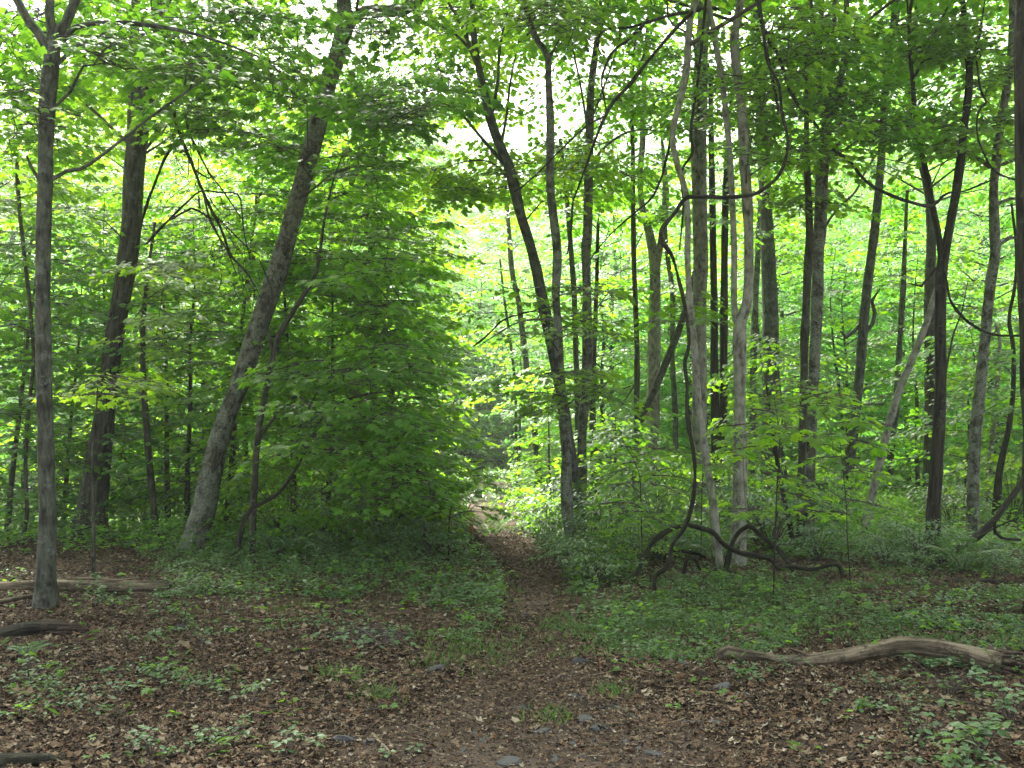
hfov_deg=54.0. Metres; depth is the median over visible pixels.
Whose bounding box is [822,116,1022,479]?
understorey tree
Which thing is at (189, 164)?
tall tree
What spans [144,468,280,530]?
shrub
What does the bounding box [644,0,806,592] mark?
grapevine
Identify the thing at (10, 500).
young maple
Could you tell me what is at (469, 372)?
understorey tree
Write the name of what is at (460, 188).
maple tree
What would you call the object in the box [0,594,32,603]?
fallen log
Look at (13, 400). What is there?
understorey tree
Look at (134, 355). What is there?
understorey tree
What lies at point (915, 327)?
understorey tree
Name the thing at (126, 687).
broad leaved plant
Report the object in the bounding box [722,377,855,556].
young tree
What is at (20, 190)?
tall tree
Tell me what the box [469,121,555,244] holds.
tall tree
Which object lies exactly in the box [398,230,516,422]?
understorey tree
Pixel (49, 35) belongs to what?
maple tree
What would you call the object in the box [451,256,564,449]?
understorey tree
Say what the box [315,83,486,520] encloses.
young tree
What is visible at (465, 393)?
understorey tree
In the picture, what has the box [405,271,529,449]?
understorey tree
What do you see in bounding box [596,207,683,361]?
understorey tree
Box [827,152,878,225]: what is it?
dead branch
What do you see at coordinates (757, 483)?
shrub
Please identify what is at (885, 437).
leaning tree
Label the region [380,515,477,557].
shrub
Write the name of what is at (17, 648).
fern
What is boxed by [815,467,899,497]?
shrub
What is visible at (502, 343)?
understorey tree
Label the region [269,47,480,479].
tall tree
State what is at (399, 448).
maple sapling
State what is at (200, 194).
tall tree
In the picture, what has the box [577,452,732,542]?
shrub
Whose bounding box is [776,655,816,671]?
broad leaved plant
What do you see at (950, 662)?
broad leaved plant
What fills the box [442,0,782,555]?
maple tree
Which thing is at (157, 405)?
understorey tree
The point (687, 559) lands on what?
grapevine
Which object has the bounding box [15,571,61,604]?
broad leaved plant
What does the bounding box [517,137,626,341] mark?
tall tree
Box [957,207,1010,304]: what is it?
understorey tree
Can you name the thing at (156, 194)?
tall tree
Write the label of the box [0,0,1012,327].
sky
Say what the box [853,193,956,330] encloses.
understorey tree
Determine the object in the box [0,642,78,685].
broad leaved plant
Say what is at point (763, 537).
grapevine
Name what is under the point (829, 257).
young maple
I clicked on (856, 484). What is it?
shrub
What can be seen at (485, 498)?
shrub
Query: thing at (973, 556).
fern
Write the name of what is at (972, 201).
tall tree
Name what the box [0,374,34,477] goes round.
understorey tree
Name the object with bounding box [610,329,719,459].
understorey tree
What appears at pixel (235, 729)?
broad leaved plant
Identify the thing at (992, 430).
young tree
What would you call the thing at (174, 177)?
tall tree
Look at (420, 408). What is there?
young maple
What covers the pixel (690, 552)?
grapevine
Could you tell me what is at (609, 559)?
shrub
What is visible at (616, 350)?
young maple
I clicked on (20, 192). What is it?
tall tree
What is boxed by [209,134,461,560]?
maple sapling
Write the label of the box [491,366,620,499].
young maple
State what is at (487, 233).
understorey tree
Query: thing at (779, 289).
understorey tree
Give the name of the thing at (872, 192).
tall tree
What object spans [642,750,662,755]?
stone
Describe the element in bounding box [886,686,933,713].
broad leaved plant
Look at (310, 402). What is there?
understorey tree
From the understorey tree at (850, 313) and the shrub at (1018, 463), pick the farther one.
the understorey tree at (850, 313)
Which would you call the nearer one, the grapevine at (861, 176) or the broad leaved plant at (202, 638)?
the broad leaved plant at (202, 638)
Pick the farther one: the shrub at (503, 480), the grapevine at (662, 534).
the shrub at (503, 480)
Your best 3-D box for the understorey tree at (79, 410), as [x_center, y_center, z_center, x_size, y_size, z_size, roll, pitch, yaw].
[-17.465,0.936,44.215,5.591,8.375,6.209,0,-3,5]
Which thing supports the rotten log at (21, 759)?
on the ground at (452, 619)
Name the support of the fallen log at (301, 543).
on the ground at (452, 619)
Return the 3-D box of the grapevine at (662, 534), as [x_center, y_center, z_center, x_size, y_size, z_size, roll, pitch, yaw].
[2.521,1.919,11.311,2.674,0.739,0.368,1,-3,-11]
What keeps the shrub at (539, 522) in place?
on the ground at (452, 619)
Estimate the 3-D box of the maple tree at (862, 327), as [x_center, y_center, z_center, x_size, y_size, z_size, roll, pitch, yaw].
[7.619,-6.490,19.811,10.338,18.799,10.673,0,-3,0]
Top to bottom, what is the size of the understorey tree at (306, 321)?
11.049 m
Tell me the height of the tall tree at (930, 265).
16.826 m
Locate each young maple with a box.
[0,110,184,512]
[0,127,147,526]
[0,131,256,530]
[0,182,231,517]
[0,204,168,531]
[0,257,181,526]
[25,204,282,528]
[52,123,323,519]
[53,204,325,526]
[91,132,362,533]
[113,56,364,525]
[121,219,352,526]
[148,183,441,530]
[152,66,399,507]
[170,72,483,519]
[190,236,440,539]
[281,188,492,495]
[284,263,495,526]
[333,403,501,542]
[377,398,474,500]
[448,325,599,494]
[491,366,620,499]
[498,263,691,484]
[527,415,693,527]
[601,239,756,474]
[664,196,879,481]
[689,333,875,505]
[746,236,951,488]
[817,244,1020,504]
[843,321,1022,512]
[898,161,1022,507]
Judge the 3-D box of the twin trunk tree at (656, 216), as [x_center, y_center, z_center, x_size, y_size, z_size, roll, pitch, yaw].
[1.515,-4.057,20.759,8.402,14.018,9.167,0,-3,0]
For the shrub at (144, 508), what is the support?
on the ground at (452, 619)
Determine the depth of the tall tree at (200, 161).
48.87 m
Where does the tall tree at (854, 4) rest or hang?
on the ground at (452, 619)
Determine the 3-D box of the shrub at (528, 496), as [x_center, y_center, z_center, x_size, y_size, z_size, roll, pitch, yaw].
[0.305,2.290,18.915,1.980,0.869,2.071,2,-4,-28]
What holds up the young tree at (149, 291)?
on the ground at (452, 619)
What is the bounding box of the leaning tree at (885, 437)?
[858,287,934,546]
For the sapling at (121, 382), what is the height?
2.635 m
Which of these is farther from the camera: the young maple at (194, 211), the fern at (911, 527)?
the young maple at (194, 211)
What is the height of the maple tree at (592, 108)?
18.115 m
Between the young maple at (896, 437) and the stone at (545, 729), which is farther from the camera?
the young maple at (896, 437)
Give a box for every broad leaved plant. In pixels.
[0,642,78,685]
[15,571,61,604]
[91,679,141,696]
[124,725,160,759]
[191,628,219,644]
[193,716,253,750]
[217,675,278,707]
[269,724,325,758]
[378,742,422,760]
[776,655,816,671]
[819,683,897,714]
[851,671,912,693]
[882,704,965,738]
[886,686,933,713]
[897,651,1001,694]
[937,670,1023,721]
[939,712,1023,752]
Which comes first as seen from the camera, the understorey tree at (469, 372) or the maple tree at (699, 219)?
the maple tree at (699, 219)
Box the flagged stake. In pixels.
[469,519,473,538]
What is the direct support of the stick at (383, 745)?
on the trail
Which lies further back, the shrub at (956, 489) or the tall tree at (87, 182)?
the tall tree at (87, 182)
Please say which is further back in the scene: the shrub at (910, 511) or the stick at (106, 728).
the shrub at (910, 511)
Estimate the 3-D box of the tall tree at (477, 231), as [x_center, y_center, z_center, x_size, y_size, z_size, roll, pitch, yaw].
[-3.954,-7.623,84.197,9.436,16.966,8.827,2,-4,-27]
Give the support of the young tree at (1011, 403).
on the ground at (452, 619)
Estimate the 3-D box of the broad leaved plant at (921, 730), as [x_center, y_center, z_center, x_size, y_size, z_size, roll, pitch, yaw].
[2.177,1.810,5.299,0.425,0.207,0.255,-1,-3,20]
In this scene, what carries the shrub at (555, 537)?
on the ground at (452, 619)
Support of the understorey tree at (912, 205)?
on the ground at (452, 619)
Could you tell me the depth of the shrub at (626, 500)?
19.75 m
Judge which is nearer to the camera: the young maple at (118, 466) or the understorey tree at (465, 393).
the young maple at (118, 466)
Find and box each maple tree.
[0,0,320,610]
[0,0,482,542]
[129,0,516,554]
[228,0,766,537]
[441,0,895,548]
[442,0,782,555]
[462,0,852,514]
[500,0,1005,554]
[532,0,937,526]
[787,0,971,520]
[841,0,1015,536]
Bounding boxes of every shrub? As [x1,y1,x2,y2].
[0,491,70,528]
[108,463,195,527]
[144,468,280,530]
[215,454,363,537]
[240,527,313,558]
[257,500,408,552]
[290,530,356,561]
[303,473,471,547]
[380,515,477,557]
[384,476,471,529]
[439,467,516,515]
[478,482,560,524]
[485,467,533,487]
[485,502,602,545]
[502,450,590,499]
[523,527,612,571]
[534,477,687,544]
[543,512,637,554]
[543,534,651,584]
[566,547,645,576]
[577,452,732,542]
[583,515,677,567]
[589,493,657,507]
[607,514,709,559]
[653,455,792,528]
[684,477,858,554]
[719,487,796,527]
[772,520,861,561]
[783,467,892,525]
[787,452,840,478]
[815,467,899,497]
[843,494,919,520]
[843,531,926,566]
[867,516,970,560]
[879,461,921,492]
[902,482,1008,525]
[942,535,1015,569]
[944,446,1023,525]
[944,479,1020,501]
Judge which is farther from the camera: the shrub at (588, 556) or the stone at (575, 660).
the shrub at (588, 556)
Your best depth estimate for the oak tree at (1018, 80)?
9.11 m
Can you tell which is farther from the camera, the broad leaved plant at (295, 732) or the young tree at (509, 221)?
the young tree at (509, 221)
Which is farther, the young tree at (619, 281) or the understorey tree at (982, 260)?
the understorey tree at (982, 260)
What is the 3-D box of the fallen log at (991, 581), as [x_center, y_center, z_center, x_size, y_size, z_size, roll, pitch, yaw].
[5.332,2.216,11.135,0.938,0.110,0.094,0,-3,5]
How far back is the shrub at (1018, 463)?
18.49 m
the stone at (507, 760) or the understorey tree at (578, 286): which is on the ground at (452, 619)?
the understorey tree at (578, 286)
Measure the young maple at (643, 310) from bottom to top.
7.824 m
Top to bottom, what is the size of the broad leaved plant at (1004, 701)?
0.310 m
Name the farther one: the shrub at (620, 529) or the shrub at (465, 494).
the shrub at (465, 494)
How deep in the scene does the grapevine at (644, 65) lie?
12.40 m
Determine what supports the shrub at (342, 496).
on the ground at (452, 619)
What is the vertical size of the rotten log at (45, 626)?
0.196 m
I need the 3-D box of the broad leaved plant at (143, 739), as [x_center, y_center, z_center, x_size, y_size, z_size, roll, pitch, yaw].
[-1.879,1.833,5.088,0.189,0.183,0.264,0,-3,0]
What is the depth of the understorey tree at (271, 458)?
35.34 m
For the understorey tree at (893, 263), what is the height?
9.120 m
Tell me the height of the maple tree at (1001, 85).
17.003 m
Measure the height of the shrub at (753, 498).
1.155 m
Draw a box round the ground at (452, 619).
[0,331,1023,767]
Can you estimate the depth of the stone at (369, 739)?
5.26 m
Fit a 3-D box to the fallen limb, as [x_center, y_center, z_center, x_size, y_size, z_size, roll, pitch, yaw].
[5.860,1.692,12.492,1.973,1.331,0.506,2,-4,-34]
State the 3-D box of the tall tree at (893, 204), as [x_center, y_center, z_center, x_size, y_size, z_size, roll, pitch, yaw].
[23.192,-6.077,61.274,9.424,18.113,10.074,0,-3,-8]
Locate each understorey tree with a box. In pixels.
[0,241,169,492]
[0,254,100,478]
[0,324,21,463]
[0,333,95,487]
[0,369,137,492]
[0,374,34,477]
[1,204,91,340]
[29,217,252,481]
[36,322,170,476]
[78,251,258,473]
[81,280,261,489]
[91,301,211,466]
[152,169,409,488]
[196,287,419,509]
[207,242,407,496]
[228,394,314,493]
[252,209,473,456]
[339,234,548,456]
[377,290,519,460]
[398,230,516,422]
[403,305,509,458]
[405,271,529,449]
[409,242,544,465]
[417,268,543,429]
[450,278,533,424]
[450,353,560,467]
[451,192,550,329]
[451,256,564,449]
[470,252,552,371]
[472,209,719,471]
[474,230,563,360]
[477,191,571,349]
[485,264,579,365]
[489,157,742,463]
[492,225,684,434]
[497,322,569,379]
[518,355,630,459]
[539,228,631,353]
[561,233,625,360]
[573,258,761,472]
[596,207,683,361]
[596,251,761,456]
[607,288,786,473]
[608,204,761,442]
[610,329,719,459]
[611,300,799,482]
[645,114,924,440]
[647,268,796,398]
[677,181,805,316]
[709,215,890,451]
[725,360,842,461]
[728,335,877,473]
[743,214,885,393]
[747,255,952,488]
[781,214,1020,489]
[784,284,922,447]
[785,301,901,445]
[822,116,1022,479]
[832,173,1014,432]
[837,265,921,399]
[851,338,952,471]
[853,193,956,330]
[864,317,1001,470]
[889,319,1014,461]
[900,199,1006,328]
[900,326,1020,473]
[907,272,1022,466]
[911,206,1015,370]
[914,176,1022,455]
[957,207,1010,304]
[965,285,1019,449]
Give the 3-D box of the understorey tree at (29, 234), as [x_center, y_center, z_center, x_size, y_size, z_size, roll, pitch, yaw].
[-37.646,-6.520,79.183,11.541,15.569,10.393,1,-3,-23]
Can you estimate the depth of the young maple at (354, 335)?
21.11 m
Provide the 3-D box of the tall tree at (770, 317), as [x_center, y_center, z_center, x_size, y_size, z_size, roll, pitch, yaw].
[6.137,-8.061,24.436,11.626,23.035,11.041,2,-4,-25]
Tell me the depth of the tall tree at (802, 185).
87.17 m
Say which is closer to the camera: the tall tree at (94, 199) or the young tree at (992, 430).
the young tree at (992, 430)
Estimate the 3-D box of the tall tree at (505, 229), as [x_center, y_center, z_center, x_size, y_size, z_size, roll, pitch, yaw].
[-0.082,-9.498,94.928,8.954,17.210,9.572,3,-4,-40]
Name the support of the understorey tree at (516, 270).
on the ground at (452, 619)
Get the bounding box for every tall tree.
[0,122,76,270]
[0,133,86,392]
[0,157,26,304]
[3,108,151,292]
[3,127,100,252]
[7,126,182,330]
[10,114,208,480]
[52,96,203,418]
[95,153,216,278]
[108,40,342,404]
[108,93,245,227]
[125,4,341,447]
[159,157,267,446]
[181,183,226,207]
[247,0,487,445]
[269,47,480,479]
[276,139,439,469]
[375,100,500,268]
[378,94,483,261]
[398,104,514,307]
[432,202,517,292]
[456,168,503,259]
[467,197,547,286]
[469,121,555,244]
[491,131,603,270]
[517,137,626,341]
[534,65,691,413]
[544,107,691,337]
[547,0,975,496]
[653,159,721,204]
[656,12,887,292]
[679,118,813,387]
[707,167,800,287]
[735,101,853,242]
[739,102,897,260]
[742,0,1014,512]
[772,0,985,420]
[778,169,922,364]
[826,141,973,356]
[829,143,938,276]
[831,88,941,250]
[839,97,930,323]
[871,57,1015,459]
[883,163,1013,366]
[884,116,1008,267]
[895,1,1015,228]
[958,64,1013,271]
[968,66,1013,244]
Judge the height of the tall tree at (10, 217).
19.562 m
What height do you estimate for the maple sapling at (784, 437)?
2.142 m
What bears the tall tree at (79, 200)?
on the ground at (452, 619)
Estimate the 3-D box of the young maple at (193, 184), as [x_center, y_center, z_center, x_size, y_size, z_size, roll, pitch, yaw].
[-6.114,-2.193,26.716,6.784,12.326,7.006,0,-3,0]
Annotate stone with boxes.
[174,624,183,631]
[332,735,356,744]
[361,738,374,744]
[425,664,445,673]
[496,755,521,766]
[513,705,525,709]
[532,727,550,734]
[565,693,587,699]
[572,657,589,664]
[577,714,594,722]
[590,724,612,731]
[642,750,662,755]
[676,661,691,666]
[708,719,722,726]
[714,682,730,690]
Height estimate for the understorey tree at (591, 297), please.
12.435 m
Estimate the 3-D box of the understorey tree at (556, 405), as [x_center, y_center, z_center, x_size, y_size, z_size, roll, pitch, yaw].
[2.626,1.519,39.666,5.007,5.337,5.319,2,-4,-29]
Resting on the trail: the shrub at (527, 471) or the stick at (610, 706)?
the stick at (610, 706)
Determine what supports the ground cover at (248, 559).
on the ground at (452, 619)
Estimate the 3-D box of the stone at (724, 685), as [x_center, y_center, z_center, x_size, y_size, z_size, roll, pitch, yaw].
[1.357,1.970,6.482,0.125,0.083,0.101,0,-3,0]
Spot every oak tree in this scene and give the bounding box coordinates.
[580,0,1023,614]
[839,0,1014,555]
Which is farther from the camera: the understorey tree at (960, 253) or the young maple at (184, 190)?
the understorey tree at (960, 253)
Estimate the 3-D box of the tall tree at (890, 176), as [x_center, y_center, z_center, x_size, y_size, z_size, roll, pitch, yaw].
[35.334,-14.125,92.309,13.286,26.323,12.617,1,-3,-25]
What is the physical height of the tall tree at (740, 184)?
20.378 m
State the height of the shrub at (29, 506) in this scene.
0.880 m
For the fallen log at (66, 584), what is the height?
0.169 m
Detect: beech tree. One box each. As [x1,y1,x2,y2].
[589,3,715,507]
[682,0,901,566]
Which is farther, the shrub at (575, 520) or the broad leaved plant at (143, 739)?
the shrub at (575, 520)
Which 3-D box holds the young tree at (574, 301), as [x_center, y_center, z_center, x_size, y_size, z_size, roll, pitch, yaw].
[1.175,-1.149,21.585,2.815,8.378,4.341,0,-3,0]
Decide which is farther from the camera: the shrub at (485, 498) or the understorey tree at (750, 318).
the understorey tree at (750, 318)
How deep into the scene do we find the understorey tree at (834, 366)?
53.38 m
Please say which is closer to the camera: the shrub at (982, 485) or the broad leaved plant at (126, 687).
the broad leaved plant at (126, 687)
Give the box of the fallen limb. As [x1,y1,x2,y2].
[924,477,1021,570]
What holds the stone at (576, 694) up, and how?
on the trail
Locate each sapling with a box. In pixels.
[26,372,186,579]
[187,324,495,565]
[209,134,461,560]
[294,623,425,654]
[407,455,521,557]
[584,443,701,577]
[638,417,738,564]
[703,395,845,598]
[766,390,903,588]
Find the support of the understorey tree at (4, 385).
on the ground at (452, 619)
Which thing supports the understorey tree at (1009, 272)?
on the ground at (452, 619)
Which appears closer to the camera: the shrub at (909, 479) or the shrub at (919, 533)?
the shrub at (919, 533)
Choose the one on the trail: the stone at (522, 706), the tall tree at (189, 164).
the stone at (522, 706)
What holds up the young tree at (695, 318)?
on the ground at (452, 619)
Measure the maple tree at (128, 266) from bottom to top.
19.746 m
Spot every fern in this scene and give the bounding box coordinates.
[6,640,50,655]
[223,525,296,548]
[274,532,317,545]
[468,516,526,533]
[673,534,757,558]
[874,523,945,543]
[905,653,957,667]
[916,537,1007,566]
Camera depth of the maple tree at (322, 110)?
13.73 m
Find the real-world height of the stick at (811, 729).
0.034 m
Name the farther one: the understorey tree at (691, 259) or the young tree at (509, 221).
the understorey tree at (691, 259)
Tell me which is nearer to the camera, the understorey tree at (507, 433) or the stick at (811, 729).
the stick at (811, 729)
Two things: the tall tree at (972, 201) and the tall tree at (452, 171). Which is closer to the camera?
the tall tree at (972, 201)
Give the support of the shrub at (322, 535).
on the ground at (452, 619)
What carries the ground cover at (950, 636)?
on the ground at (452, 619)
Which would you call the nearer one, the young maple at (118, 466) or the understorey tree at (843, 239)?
the young maple at (118, 466)
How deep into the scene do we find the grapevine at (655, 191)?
12.91 m
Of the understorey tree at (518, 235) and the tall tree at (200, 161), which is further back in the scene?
the understorey tree at (518, 235)
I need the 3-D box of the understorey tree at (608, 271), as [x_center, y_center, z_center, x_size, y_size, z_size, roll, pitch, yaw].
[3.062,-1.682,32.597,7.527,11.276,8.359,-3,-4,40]
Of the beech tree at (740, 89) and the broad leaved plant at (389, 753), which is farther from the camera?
the beech tree at (740, 89)
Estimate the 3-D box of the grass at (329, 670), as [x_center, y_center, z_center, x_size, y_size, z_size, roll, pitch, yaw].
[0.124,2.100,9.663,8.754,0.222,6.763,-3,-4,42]
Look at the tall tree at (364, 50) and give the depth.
48.68 m
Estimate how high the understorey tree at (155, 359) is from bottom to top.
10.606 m
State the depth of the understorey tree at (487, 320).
55.46 m
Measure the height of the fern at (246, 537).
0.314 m
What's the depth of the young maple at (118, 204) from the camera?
20.48 m
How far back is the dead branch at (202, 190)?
13.39 m
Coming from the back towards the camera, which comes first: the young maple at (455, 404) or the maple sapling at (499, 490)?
the young maple at (455, 404)
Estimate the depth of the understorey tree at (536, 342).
65.68 m
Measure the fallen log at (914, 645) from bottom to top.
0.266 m
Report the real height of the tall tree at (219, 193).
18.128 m
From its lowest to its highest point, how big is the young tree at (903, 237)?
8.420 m
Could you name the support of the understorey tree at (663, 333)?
on the ground at (452, 619)
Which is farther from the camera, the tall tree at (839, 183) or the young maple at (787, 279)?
the tall tree at (839, 183)
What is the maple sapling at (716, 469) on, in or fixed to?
on the ground at (452, 619)
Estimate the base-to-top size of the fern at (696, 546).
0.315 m
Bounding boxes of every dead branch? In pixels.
[136,87,287,318]
[473,306,552,356]
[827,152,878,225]
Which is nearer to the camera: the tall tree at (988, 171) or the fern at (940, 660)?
the fern at (940, 660)
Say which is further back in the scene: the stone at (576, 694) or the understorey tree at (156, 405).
the understorey tree at (156, 405)
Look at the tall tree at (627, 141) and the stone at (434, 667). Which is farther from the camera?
the tall tree at (627, 141)
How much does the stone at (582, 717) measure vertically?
0.074 m
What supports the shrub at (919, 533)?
on the ground at (452, 619)
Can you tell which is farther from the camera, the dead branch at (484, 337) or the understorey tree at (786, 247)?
the understorey tree at (786, 247)
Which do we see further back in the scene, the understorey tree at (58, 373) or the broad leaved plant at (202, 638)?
the understorey tree at (58, 373)
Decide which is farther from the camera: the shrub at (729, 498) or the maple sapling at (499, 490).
the shrub at (729, 498)
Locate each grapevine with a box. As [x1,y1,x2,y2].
[514,10,693,254]
[583,138,669,272]
[596,6,731,109]
[630,523,844,583]
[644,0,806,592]
[663,550,705,559]
[679,0,707,249]
[682,556,701,573]
[722,524,797,579]
[755,0,995,207]
[758,14,784,115]
[940,264,1018,338]
[976,61,1014,180]
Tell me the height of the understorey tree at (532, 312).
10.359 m
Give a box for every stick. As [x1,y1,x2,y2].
[101,725,159,754]
[155,711,202,747]
[371,732,409,762]
[458,711,499,738]
[511,699,553,713]
[595,704,636,718]
[770,724,834,736]
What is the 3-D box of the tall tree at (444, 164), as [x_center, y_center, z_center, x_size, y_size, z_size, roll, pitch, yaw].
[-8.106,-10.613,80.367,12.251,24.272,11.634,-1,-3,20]
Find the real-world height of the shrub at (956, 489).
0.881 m
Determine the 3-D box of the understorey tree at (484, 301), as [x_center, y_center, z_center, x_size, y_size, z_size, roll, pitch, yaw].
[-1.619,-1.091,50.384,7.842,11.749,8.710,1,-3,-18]
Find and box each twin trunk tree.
[392,0,715,510]
[488,0,858,499]
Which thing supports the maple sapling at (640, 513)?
on the ground at (452, 619)
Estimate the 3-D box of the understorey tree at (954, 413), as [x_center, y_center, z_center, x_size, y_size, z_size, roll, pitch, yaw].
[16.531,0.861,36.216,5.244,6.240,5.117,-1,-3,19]
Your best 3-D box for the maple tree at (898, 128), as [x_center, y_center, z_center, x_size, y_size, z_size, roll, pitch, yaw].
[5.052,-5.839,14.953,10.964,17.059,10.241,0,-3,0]
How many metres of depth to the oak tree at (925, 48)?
14.02 m
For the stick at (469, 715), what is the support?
on the trail
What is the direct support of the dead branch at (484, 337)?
attached to the maple tree at (565, 11)
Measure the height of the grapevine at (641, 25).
1.418 m
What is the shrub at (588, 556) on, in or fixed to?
on the ground at (452, 619)
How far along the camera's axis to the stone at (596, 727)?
5.48 m
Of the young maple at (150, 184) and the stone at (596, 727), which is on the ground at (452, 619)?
the young maple at (150, 184)
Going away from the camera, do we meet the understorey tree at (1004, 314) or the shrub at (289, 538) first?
the shrub at (289, 538)
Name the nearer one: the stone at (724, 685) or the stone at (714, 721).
the stone at (714, 721)
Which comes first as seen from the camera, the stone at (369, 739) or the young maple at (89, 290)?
the stone at (369, 739)
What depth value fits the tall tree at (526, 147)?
82.38 m
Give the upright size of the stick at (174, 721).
0.023 m
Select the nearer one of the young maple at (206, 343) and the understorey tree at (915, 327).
the young maple at (206, 343)
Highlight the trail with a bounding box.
[334,474,721,767]
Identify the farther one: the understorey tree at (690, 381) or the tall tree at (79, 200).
the tall tree at (79, 200)
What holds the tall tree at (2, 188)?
on the ground at (452, 619)
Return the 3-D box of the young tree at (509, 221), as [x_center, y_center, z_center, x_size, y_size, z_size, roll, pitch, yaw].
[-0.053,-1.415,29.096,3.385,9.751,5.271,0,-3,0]
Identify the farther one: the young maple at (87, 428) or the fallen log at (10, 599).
the young maple at (87, 428)
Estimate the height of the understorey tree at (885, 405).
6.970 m
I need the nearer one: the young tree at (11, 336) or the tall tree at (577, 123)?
the young tree at (11, 336)
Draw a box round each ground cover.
[0,511,1023,767]
[405,560,1023,665]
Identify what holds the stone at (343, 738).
on the trail
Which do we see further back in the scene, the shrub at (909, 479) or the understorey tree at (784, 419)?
the understorey tree at (784, 419)
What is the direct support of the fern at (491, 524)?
on the ground at (452, 619)
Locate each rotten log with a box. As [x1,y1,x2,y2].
[0,618,86,636]
[0,753,62,766]
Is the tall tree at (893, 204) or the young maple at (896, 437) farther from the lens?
the tall tree at (893, 204)
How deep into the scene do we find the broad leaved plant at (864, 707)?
5.78 m
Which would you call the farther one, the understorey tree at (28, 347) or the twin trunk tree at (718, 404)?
the understorey tree at (28, 347)
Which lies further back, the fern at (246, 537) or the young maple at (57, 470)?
the young maple at (57, 470)
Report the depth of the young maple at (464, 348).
17.18 m
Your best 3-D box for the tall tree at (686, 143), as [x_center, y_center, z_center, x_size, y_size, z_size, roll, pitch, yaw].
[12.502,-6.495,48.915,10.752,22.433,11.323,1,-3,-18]
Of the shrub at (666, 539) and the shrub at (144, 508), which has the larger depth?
the shrub at (144, 508)
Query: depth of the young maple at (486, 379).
29.84 m
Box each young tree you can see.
[0,160,75,545]
[90,222,244,537]
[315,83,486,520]
[452,176,565,492]
[461,259,538,494]
[506,131,629,452]
[540,191,654,512]
[612,227,729,481]
[632,0,765,569]
[707,173,813,497]
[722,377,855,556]
[846,178,973,503]
[909,324,1022,520]
[946,203,1021,532]
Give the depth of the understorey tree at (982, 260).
51.22 m
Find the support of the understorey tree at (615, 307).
on the ground at (452, 619)
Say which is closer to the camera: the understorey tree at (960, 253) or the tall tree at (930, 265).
the tall tree at (930, 265)
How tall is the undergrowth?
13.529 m
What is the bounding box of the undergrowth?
[0,369,1023,560]
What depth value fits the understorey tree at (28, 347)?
50.08 m
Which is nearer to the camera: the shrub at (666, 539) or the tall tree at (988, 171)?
the shrub at (666, 539)
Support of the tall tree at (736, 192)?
on the ground at (452, 619)
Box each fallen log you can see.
[0,577,175,591]
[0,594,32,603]
[216,537,351,549]
[715,636,1023,675]
[948,578,1023,583]
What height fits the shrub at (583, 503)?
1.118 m
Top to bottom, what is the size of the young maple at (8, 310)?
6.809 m
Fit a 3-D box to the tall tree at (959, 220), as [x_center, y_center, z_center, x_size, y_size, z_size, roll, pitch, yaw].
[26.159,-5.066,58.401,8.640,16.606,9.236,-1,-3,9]
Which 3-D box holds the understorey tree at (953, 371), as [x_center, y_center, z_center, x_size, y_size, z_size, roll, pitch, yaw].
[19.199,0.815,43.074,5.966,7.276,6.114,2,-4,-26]
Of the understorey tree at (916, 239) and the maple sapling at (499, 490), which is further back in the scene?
the understorey tree at (916, 239)
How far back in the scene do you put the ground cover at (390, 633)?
7.90 m
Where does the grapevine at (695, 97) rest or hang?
hanging from the maple tree at (699, 219)
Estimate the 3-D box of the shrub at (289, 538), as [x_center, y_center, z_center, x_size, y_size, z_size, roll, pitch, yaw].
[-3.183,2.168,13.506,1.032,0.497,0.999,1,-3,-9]
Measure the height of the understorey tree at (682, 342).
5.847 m
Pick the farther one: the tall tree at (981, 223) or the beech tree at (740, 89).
the tall tree at (981, 223)
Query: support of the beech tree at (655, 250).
on the ground at (452, 619)
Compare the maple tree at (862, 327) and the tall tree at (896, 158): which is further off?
the tall tree at (896, 158)
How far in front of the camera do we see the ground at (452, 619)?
9.69 m
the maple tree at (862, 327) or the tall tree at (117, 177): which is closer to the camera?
the maple tree at (862, 327)
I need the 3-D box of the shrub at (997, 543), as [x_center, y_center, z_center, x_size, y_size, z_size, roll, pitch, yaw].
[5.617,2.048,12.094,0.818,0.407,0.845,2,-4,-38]
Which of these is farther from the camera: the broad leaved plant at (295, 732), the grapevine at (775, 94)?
the grapevine at (775, 94)
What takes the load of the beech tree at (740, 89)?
on the ground at (452, 619)
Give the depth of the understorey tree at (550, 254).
29.00 m
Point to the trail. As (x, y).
(532, 759)
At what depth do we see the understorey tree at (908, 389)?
40.09 m
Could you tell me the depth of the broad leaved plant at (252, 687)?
6.07 m
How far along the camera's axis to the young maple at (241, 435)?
15.42 m
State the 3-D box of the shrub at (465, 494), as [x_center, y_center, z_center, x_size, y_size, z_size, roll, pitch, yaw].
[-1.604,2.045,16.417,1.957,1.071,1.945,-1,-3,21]
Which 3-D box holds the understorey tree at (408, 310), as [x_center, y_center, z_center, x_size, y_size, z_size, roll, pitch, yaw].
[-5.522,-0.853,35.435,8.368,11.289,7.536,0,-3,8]
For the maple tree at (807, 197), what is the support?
on the ground at (452, 619)
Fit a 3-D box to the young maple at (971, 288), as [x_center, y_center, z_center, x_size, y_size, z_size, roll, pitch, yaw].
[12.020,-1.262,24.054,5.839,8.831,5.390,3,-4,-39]
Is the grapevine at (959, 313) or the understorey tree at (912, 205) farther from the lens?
the understorey tree at (912, 205)
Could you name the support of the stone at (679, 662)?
on the ground at (452, 619)
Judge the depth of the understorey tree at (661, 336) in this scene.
35.95 m
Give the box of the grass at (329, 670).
[118,552,1021,724]

